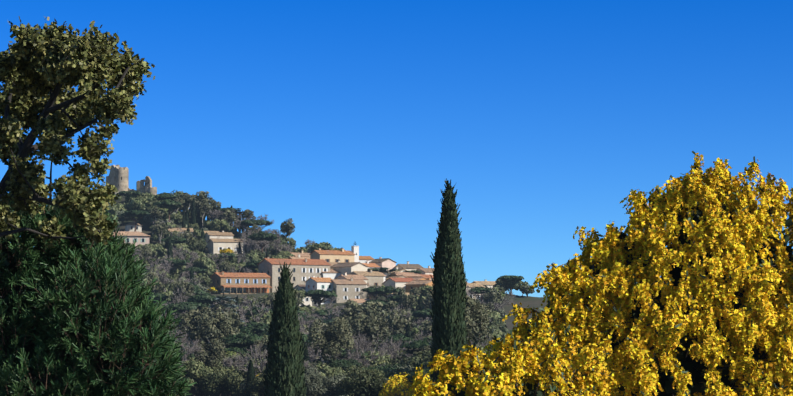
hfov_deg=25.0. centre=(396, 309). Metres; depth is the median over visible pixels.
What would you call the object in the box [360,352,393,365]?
oak tree
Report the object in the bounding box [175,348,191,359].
pine tree
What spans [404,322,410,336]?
cypress tree
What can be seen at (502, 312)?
olive tree
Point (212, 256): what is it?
bare tree
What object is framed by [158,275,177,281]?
oak tree
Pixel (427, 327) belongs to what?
eucalyptus tree
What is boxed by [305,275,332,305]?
village house
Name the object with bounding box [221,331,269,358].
pine tree
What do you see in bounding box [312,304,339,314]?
bare tree
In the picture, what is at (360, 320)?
eucalyptus tree
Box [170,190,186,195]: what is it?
oak tree
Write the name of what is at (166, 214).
oak tree
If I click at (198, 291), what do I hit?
pine tree
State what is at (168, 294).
oak tree
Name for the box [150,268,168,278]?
oak tree
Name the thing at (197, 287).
pine tree
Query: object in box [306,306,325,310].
oak tree
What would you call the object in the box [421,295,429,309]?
eucalyptus tree
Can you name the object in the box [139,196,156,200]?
oak tree
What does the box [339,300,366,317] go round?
eucalyptus tree
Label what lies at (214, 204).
eucalyptus tree
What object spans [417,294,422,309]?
cypress tree
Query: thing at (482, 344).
bare tree
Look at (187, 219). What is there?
cypress tree
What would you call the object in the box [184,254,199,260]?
oak tree
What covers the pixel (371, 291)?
pine tree
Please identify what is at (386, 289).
pine tree
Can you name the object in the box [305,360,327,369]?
oak tree
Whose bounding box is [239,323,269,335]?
pine tree
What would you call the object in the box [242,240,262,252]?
bare tree
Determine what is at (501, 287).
oak tree
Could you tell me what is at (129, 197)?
oak tree
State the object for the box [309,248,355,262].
ochre village house
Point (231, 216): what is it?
eucalyptus tree
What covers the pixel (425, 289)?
oak tree
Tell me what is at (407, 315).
bare tree
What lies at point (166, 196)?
pine tree
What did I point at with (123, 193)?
pine tree
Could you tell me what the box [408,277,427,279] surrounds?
orange village house
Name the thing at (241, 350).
pine tree
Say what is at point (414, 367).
oak tree
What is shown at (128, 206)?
oak tree
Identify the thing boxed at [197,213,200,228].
cypress tree
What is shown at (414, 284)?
house
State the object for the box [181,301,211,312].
pine tree
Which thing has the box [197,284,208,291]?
olive tree
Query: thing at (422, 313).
pine tree
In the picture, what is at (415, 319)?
oak tree
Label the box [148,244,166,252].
oak tree
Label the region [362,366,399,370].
pine tree
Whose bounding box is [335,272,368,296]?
village house
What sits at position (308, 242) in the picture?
bare tree
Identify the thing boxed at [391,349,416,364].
oak tree
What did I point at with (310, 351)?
bare tree
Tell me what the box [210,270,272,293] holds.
long building
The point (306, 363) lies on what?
bare tree
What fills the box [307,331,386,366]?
bare tree
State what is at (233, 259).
oak tree
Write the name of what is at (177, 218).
oak tree
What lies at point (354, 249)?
church bell tower
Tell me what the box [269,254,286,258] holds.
oak tree
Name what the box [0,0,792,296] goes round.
sky
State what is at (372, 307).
eucalyptus tree
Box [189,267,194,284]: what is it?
cypress tree
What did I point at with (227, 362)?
bare tree
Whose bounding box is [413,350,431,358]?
oak tree
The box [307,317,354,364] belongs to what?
oak tree
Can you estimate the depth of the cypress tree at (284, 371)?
138.65 m
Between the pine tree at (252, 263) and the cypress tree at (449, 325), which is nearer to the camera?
the cypress tree at (449, 325)
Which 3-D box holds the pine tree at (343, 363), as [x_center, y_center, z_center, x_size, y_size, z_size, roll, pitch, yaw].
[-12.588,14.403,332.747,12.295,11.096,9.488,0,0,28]
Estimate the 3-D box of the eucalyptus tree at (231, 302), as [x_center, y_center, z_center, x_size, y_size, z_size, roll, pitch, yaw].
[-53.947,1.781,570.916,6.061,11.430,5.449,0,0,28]
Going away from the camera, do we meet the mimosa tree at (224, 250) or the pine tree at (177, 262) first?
the pine tree at (177, 262)
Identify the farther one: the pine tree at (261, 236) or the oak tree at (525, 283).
the pine tree at (261, 236)
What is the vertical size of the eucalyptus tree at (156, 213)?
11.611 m
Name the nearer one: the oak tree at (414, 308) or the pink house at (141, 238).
the oak tree at (414, 308)
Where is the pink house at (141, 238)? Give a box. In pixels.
[113,231,149,245]
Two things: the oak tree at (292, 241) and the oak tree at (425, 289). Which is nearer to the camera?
the oak tree at (425, 289)
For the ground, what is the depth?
651.29 m
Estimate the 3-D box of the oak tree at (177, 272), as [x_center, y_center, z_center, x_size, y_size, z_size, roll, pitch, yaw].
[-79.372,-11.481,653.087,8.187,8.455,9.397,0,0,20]
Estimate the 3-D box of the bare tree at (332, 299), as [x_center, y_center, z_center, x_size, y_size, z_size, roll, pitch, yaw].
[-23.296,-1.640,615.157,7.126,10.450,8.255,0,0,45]
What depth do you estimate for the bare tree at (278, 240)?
712.79 m
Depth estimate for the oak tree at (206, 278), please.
634.69 m
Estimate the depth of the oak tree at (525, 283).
664.60 m
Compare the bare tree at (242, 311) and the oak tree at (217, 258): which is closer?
the bare tree at (242, 311)
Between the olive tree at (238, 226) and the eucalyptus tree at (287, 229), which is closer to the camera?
the eucalyptus tree at (287, 229)
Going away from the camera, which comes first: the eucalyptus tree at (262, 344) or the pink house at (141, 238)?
the eucalyptus tree at (262, 344)
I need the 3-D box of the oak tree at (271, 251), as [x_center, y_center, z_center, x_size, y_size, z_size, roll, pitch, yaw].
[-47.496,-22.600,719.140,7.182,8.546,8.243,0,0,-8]
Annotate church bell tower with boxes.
[351,243,358,261]
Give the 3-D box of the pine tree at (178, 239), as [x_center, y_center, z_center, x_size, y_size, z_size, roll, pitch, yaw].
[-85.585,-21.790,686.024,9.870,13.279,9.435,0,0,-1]
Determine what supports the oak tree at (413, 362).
on the ground
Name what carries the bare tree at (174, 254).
on the ground
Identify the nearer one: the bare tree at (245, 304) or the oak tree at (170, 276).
the bare tree at (245, 304)
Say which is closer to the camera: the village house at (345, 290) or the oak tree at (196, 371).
the oak tree at (196, 371)
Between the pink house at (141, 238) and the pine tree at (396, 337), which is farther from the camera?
the pink house at (141, 238)
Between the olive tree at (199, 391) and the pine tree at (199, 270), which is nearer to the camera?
the olive tree at (199, 391)
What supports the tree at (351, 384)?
on the ground
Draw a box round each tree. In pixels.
[0,16,154,247]
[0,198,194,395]
[106,204,124,214]
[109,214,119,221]
[114,194,121,201]
[115,210,128,224]
[117,191,140,197]
[120,210,149,230]
[125,193,138,202]
[125,202,136,210]
[127,255,149,265]
[129,246,141,259]
[130,198,149,219]
[137,192,154,197]
[138,245,152,258]
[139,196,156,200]
[140,272,158,281]
[140,276,164,292]
[143,268,168,282]
[144,214,157,225]
[144,265,161,274]
[145,199,161,211]
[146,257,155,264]
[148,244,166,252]
[149,207,164,220]
[149,292,167,303]
[150,260,174,271]
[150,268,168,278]
[151,221,168,242]
[152,234,163,242]
[152,249,167,259]
[152,253,172,272]
[153,194,177,199]
[153,199,180,220]
[153,220,174,228]
[153,292,177,305]
[155,256,172,263]
[158,208,168,219]
[158,259,189,271]
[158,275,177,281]
[161,235,185,257]
[162,257,185,268]
[163,228,183,237]
[163,278,174,284]
[163,301,196,316]
[164,214,182,224]
[164,222,176,228]
[164,247,182,256]
[165,283,172,290]
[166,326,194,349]
[167,235,172,257]
[167,267,188,278]
[168,198,183,211]
[169,288,204,307]
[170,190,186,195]
[170,337,202,369]
[171,281,194,301]
[172,243,190,256]
[175,248,198,265]
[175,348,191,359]
[176,192,194,211]
[176,276,203,286]
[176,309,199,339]
[178,360,213,395]
[179,230,193,242]
[179,266,206,275]
[179,307,214,343]
[180,209,190,215]
[180,271,198,279]
[181,212,185,227]
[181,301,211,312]
[184,250,199,259]
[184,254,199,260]
[185,213,188,224]
[185,237,206,250]
[185,282,200,289]
[185,289,205,301]
[186,292,218,307]
[187,386,216,395]
[188,354,224,372]
[189,223,199,229]
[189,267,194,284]
[190,198,195,223]
[191,191,212,223]
[193,230,200,239]
[193,258,205,268]
[193,275,211,285]
[194,338,227,368]
[195,312,233,344]
[196,199,210,228]
[196,257,216,271]
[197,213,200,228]
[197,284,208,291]
[199,365,246,395]
[200,229,205,251]
[201,213,205,225]
[202,268,216,282]
[203,220,212,230]
[205,252,229,270]
[207,199,221,220]
[207,209,221,219]
[207,287,217,293]
[208,296,234,308]
[209,304,241,332]
[210,219,228,231]
[210,290,243,327]
[211,253,223,268]
[215,207,242,213]
[215,296,245,316]
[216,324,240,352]
[217,209,241,219]
[217,260,231,270]
[219,248,232,253]
[219,252,235,260]
[219,262,233,272]
[220,300,235,310]
[220,353,250,395]
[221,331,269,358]
[222,210,235,225]
[224,226,236,234]
[224,256,237,262]
[224,347,249,355]
[224,354,238,395]
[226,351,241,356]
[228,262,243,272]
[230,266,251,272]
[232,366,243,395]
[234,219,245,230]
[234,241,257,255]
[234,305,270,322]
[236,253,248,263]
[237,262,257,272]
[237,321,257,329]
[237,342,267,374]
[237,358,266,380]
[239,298,258,306]
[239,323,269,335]
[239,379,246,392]
[240,219,260,230]
[240,227,262,243]
[240,235,269,246]
[240,253,259,263]
[241,209,255,230]
[241,296,260,307]
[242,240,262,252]
[244,359,255,395]
[245,260,260,272]
[245,306,272,319]
[245,373,265,395]
[247,231,277,251]
[248,224,261,234]
[248,249,264,258]
[249,240,268,251]
[251,214,273,226]
[252,257,266,268]
[252,310,271,322]
[253,337,267,359]
[256,219,272,227]
[257,293,274,310]
[259,237,280,252]
[262,262,306,395]
[265,359,315,371]
[267,239,282,255]
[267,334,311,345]
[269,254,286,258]
[270,243,286,253]
[272,241,291,251]
[277,251,292,255]
[280,218,294,237]
[280,237,295,247]
[293,248,307,252]
[293,291,303,306]
[294,289,305,306]
[297,310,320,326]
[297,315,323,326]
[298,314,317,327]
[299,306,308,310]
[300,309,318,315]
[302,315,332,331]
[302,342,309,360]
[304,289,336,305]
[304,364,327,395]
[305,239,314,245]
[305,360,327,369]
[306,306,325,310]
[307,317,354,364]
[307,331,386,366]
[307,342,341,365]
[308,308,339,325]
[308,348,317,359]
[309,358,361,370]
[310,289,324,307]
[311,242,332,249]
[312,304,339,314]
[313,309,338,316]
[313,318,348,326]
[313,373,345,395]
[320,365,349,385]
[321,290,338,305]
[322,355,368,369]
[336,368,391,395]
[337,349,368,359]
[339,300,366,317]
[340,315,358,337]
[342,364,376,374]
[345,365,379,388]
[350,312,391,354]
[354,301,387,327]
[358,345,381,353]
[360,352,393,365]
[361,287,375,298]
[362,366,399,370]
[363,300,389,311]
[366,288,383,299]
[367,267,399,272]
[371,368,407,391]
[377,286,398,297]
[377,363,392,366]
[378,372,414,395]
[379,307,411,320]
[379,334,414,345]
[380,337,411,362]
[383,300,397,312]
[383,309,412,334]
[385,295,408,301]
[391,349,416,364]
[392,287,405,295]
[398,293,415,311]
[399,337,431,356]
[399,368,417,383]
[402,355,431,367]
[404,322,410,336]
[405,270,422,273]
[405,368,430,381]
[406,303,418,312]
[409,151,792,395]
[409,287,420,295]
[409,360,429,370]
[411,308,432,320]
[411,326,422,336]
[411,334,430,339]
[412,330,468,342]
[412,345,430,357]
[413,316,431,325]
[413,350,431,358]
[417,284,432,295]
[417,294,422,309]
[419,319,432,336]
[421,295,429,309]
[424,292,433,309]
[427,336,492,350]
[429,178,469,387]
[464,295,492,345]
[467,340,488,347]
[468,286,495,300]
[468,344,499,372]
[471,321,495,329]
[479,301,503,311]
[482,302,494,310]
[482,310,499,314]
[483,288,501,307]
[484,315,507,331]
[489,314,505,321]
[489,329,506,336]
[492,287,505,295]
[492,306,506,316]
[492,322,507,334]
[493,284,505,291]
[493,287,515,306]
[495,279,501,284]
[498,275,523,295]
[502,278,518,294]
[515,281,528,295]
[522,285,534,296]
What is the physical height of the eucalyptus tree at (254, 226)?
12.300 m
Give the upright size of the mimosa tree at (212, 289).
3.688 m
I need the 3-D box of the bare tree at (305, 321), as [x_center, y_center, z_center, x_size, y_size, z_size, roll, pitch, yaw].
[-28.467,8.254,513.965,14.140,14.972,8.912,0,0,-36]
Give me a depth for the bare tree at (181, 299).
560.64 m
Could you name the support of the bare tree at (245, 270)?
on the ground
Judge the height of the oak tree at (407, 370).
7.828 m
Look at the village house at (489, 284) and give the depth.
689.75 m
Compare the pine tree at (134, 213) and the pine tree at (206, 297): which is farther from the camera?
the pine tree at (134, 213)
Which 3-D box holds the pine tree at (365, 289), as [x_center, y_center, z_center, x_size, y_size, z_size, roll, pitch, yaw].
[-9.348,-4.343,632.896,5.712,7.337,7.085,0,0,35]
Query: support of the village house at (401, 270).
on the ground
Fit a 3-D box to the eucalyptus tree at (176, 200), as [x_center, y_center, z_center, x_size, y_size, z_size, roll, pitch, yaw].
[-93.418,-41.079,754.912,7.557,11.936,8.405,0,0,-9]
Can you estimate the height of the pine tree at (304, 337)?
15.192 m
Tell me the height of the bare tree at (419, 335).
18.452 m
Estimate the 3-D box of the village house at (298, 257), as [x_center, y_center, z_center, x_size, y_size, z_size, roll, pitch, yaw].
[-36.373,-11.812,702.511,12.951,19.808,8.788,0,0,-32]
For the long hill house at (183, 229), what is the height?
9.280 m
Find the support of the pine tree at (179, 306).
on the ground
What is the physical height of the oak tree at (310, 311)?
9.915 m
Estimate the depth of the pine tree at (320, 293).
599.68 m
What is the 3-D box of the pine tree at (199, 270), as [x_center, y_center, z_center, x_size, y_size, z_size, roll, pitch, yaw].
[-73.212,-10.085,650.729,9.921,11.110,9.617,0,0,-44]
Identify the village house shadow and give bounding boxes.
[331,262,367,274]
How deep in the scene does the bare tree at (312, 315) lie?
526.90 m
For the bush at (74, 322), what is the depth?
26.50 m
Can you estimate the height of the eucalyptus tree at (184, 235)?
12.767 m
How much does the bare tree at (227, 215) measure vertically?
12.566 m
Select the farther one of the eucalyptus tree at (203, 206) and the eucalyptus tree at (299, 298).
the eucalyptus tree at (203, 206)
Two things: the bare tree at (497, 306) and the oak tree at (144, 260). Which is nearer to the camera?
the bare tree at (497, 306)
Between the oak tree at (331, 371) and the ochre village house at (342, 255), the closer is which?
the oak tree at (331, 371)
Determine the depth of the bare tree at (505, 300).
612.22 m
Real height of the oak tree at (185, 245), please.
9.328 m
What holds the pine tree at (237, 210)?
on the ground
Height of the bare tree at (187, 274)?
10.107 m
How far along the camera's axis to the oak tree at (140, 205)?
750.64 m
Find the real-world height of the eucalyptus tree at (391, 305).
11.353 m
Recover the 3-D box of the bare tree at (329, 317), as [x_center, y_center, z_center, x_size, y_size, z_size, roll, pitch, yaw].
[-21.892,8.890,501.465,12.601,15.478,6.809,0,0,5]
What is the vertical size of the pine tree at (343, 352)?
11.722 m
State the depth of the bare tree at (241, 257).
682.53 m
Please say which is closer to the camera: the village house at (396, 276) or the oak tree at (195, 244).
the village house at (396, 276)
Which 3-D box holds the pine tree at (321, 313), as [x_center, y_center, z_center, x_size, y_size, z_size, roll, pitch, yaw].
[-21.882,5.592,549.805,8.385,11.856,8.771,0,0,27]
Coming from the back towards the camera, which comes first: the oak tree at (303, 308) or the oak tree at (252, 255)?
the oak tree at (252, 255)
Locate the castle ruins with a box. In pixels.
[106,165,156,194]
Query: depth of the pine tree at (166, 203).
732.85 m
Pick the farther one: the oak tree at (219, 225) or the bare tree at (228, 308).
the oak tree at (219, 225)
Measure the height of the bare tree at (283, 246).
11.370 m
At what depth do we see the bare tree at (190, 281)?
621.87 m
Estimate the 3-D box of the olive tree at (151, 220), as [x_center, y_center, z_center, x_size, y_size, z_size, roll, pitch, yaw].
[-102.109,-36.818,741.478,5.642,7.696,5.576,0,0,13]
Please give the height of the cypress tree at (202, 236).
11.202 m
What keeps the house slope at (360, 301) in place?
on the ground
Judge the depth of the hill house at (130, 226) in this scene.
733.39 m
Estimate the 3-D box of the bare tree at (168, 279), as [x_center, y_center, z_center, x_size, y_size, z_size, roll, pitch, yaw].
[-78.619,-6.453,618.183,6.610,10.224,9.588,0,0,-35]
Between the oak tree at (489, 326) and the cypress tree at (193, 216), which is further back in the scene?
the cypress tree at (193, 216)
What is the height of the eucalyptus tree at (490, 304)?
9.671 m
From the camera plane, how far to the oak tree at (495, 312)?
579.97 m
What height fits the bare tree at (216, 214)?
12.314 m
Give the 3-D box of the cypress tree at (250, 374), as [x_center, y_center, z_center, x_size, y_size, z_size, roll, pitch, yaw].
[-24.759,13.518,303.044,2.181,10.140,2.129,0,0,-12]
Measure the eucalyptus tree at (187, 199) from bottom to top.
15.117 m
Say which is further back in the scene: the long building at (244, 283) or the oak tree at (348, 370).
the long building at (244, 283)
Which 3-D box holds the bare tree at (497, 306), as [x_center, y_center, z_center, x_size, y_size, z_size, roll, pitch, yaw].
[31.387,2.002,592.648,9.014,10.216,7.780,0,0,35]
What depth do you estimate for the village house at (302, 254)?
715.01 m
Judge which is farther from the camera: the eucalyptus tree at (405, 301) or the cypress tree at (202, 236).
the cypress tree at (202, 236)
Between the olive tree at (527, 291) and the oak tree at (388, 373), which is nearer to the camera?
the oak tree at (388, 373)
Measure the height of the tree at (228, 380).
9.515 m
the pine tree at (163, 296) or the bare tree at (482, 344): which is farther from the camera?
the pine tree at (163, 296)
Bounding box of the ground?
[4,196,743,395]
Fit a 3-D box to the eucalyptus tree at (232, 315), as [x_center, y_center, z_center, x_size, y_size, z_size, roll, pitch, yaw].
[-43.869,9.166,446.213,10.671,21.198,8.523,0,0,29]
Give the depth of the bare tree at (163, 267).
647.73 m
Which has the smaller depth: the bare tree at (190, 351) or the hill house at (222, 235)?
the bare tree at (190, 351)
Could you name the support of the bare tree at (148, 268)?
on the ground
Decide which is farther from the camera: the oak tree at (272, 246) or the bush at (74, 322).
the oak tree at (272, 246)
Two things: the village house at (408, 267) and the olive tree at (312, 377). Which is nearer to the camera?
the olive tree at (312, 377)
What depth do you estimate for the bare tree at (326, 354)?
351.67 m
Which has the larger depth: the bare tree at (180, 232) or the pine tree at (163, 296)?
the bare tree at (180, 232)
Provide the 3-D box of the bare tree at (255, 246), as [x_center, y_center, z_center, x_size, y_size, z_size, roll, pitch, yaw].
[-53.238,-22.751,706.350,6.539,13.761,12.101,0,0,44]
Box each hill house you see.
[124,222,141,231]
[152,228,193,233]
[205,230,233,247]
[207,237,244,253]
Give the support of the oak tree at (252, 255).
on the ground
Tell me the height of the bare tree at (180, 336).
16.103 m
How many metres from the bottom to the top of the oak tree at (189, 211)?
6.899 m
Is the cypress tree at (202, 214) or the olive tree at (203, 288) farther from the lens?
the cypress tree at (202, 214)
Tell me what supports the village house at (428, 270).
on the ground
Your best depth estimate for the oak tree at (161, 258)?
664.39 m
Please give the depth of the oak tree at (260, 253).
691.82 m
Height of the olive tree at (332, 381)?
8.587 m
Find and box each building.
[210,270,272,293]
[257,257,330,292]
[293,285,305,290]
[299,297,311,305]
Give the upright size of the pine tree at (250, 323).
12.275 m
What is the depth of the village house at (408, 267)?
696.75 m
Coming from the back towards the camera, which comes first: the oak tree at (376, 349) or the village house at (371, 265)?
the village house at (371, 265)
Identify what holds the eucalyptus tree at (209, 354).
on the ground
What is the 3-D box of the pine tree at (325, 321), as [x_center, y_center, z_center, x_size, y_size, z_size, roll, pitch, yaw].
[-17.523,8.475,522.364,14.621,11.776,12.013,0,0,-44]
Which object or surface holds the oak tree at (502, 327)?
on the ground
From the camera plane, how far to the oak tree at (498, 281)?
667.46 m
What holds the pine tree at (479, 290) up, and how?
on the ground
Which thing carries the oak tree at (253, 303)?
on the ground
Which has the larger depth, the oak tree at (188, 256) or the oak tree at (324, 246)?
the oak tree at (324, 246)
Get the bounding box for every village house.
[289,254,309,258]
[290,250,309,256]
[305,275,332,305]
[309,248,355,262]
[321,269,340,278]
[328,261,347,268]
[331,277,367,302]
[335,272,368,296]
[349,269,383,287]
[359,256,374,262]
[362,260,379,267]
[369,257,396,269]
[385,273,407,280]
[387,267,407,276]
[388,272,421,276]
[394,261,422,270]
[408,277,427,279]
[416,266,433,274]
[419,274,432,279]
[472,280,494,287]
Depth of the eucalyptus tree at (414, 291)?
629.16 m
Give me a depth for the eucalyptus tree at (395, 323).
479.32 m
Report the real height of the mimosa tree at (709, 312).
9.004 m
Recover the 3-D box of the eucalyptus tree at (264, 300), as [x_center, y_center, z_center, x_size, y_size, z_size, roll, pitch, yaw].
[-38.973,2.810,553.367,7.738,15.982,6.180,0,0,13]
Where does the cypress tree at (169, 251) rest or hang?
on the ground
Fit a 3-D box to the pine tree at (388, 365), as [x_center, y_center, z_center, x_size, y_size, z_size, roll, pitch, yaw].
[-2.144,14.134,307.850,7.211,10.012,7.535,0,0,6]
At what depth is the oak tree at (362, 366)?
298.88 m
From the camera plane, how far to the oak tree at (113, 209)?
748.48 m
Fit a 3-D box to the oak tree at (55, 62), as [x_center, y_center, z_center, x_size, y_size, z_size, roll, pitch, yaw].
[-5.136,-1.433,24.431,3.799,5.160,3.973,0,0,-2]
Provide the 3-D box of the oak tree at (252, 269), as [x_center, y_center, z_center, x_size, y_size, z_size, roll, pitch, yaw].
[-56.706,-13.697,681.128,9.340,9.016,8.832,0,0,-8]
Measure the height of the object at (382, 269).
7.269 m
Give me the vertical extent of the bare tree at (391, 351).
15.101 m
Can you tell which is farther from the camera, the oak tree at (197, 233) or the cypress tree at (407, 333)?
the oak tree at (197, 233)
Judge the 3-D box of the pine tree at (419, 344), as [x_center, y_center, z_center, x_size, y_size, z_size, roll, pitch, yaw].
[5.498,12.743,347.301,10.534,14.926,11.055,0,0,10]
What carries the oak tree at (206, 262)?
on the ground
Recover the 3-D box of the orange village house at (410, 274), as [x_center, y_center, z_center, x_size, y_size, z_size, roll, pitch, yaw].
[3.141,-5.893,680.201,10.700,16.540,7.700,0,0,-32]
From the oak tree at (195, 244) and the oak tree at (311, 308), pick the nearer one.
the oak tree at (311, 308)
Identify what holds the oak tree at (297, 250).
on the ground
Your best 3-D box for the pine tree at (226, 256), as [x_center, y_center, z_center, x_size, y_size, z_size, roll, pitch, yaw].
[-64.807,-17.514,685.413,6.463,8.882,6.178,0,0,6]
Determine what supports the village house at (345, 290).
on the ground
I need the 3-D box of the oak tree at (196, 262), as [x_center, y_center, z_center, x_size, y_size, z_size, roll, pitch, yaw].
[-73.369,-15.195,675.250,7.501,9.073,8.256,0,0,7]
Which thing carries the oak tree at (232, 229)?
on the ground
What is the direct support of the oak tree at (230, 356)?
on the ground
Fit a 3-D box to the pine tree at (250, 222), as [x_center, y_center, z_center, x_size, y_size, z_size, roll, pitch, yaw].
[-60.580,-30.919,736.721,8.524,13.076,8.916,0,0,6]
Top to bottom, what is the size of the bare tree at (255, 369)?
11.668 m
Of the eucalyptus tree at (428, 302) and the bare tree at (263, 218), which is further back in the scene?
the bare tree at (263, 218)
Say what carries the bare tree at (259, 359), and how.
on the ground
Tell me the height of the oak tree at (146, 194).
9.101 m
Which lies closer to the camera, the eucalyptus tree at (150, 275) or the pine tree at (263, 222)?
the eucalyptus tree at (150, 275)
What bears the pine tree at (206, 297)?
on the ground
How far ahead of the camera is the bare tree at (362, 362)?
337.32 m
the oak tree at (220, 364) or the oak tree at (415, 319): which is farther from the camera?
the oak tree at (415, 319)
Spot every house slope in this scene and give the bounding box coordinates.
[349,299,369,304]
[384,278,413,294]
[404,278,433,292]
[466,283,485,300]
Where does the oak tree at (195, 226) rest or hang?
on the ground
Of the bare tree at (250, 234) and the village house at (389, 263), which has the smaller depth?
the village house at (389, 263)
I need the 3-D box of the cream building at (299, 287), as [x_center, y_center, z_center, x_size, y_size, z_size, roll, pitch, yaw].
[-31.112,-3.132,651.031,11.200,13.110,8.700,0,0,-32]
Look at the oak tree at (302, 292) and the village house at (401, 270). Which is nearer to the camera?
the oak tree at (302, 292)
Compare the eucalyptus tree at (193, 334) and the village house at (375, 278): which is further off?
the village house at (375, 278)
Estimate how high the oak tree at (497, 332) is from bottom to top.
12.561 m
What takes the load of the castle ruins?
on the ground
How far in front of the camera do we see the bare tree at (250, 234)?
717.39 m
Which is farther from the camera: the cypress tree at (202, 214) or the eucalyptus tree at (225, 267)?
the cypress tree at (202, 214)
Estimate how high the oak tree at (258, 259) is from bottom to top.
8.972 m
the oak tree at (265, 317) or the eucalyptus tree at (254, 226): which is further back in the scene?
the eucalyptus tree at (254, 226)
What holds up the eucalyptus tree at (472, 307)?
on the ground
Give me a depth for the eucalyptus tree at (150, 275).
597.64 m
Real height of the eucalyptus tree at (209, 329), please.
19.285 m
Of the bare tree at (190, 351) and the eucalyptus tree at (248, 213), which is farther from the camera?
the eucalyptus tree at (248, 213)
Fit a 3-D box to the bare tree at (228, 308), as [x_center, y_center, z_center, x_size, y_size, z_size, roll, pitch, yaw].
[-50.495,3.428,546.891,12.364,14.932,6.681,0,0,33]
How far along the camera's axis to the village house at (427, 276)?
688.14 m
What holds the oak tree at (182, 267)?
on the ground
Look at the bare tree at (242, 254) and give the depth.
700.55 m
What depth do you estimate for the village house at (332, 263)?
680.83 m
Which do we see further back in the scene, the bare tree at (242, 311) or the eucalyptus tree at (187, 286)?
the eucalyptus tree at (187, 286)
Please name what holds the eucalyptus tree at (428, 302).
on the ground
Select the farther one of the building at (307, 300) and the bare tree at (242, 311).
the building at (307, 300)
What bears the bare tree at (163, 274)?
on the ground
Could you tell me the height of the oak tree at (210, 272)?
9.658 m
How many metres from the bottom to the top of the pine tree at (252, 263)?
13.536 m
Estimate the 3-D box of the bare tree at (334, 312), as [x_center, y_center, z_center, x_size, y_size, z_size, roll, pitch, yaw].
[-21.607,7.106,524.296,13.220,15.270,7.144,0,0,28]
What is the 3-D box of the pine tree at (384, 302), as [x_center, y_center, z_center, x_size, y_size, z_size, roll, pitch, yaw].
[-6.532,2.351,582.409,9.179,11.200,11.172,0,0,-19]
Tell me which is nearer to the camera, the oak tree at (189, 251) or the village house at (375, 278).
the village house at (375, 278)
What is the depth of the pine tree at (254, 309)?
533.80 m
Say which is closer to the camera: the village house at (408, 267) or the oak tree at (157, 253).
the oak tree at (157, 253)
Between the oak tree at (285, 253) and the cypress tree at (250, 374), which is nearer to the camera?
the cypress tree at (250, 374)
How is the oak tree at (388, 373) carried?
on the ground
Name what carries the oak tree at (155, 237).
on the ground
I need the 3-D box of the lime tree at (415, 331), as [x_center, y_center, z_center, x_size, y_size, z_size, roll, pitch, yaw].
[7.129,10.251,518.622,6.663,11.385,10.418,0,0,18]
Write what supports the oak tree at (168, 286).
on the ground
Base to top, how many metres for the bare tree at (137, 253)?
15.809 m
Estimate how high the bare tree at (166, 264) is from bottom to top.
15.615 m
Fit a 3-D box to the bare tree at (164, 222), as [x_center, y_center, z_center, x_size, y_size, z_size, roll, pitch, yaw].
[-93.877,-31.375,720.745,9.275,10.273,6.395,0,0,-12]
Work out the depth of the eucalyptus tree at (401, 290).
622.57 m
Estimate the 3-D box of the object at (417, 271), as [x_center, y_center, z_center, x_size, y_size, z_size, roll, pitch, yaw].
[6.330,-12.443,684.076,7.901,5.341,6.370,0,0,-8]
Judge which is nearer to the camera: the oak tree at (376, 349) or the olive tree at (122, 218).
the oak tree at (376, 349)
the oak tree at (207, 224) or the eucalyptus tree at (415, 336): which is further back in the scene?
the oak tree at (207, 224)
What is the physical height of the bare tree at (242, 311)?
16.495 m
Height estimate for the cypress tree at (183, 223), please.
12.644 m
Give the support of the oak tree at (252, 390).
on the ground
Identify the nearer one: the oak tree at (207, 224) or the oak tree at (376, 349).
the oak tree at (376, 349)
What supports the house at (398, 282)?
on the ground
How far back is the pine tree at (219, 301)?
571.17 m
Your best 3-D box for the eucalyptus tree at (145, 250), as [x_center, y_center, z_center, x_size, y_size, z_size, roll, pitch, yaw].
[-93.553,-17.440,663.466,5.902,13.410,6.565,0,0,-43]
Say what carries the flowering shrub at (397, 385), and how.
on the ground
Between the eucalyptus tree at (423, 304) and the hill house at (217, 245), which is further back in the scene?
the hill house at (217, 245)
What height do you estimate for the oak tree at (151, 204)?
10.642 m
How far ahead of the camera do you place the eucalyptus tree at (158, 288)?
577.51 m
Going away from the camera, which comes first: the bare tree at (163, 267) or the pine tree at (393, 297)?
the pine tree at (393, 297)
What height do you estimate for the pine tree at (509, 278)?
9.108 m
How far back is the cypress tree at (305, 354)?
337.93 m
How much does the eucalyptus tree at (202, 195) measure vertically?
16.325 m
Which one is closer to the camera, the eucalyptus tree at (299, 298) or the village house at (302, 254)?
the eucalyptus tree at (299, 298)
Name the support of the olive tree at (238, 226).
on the ground
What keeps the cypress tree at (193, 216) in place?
on the ground
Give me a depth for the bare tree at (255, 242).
707.43 m
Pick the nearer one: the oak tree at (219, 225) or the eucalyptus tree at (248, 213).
the oak tree at (219, 225)
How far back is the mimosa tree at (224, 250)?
709.30 m

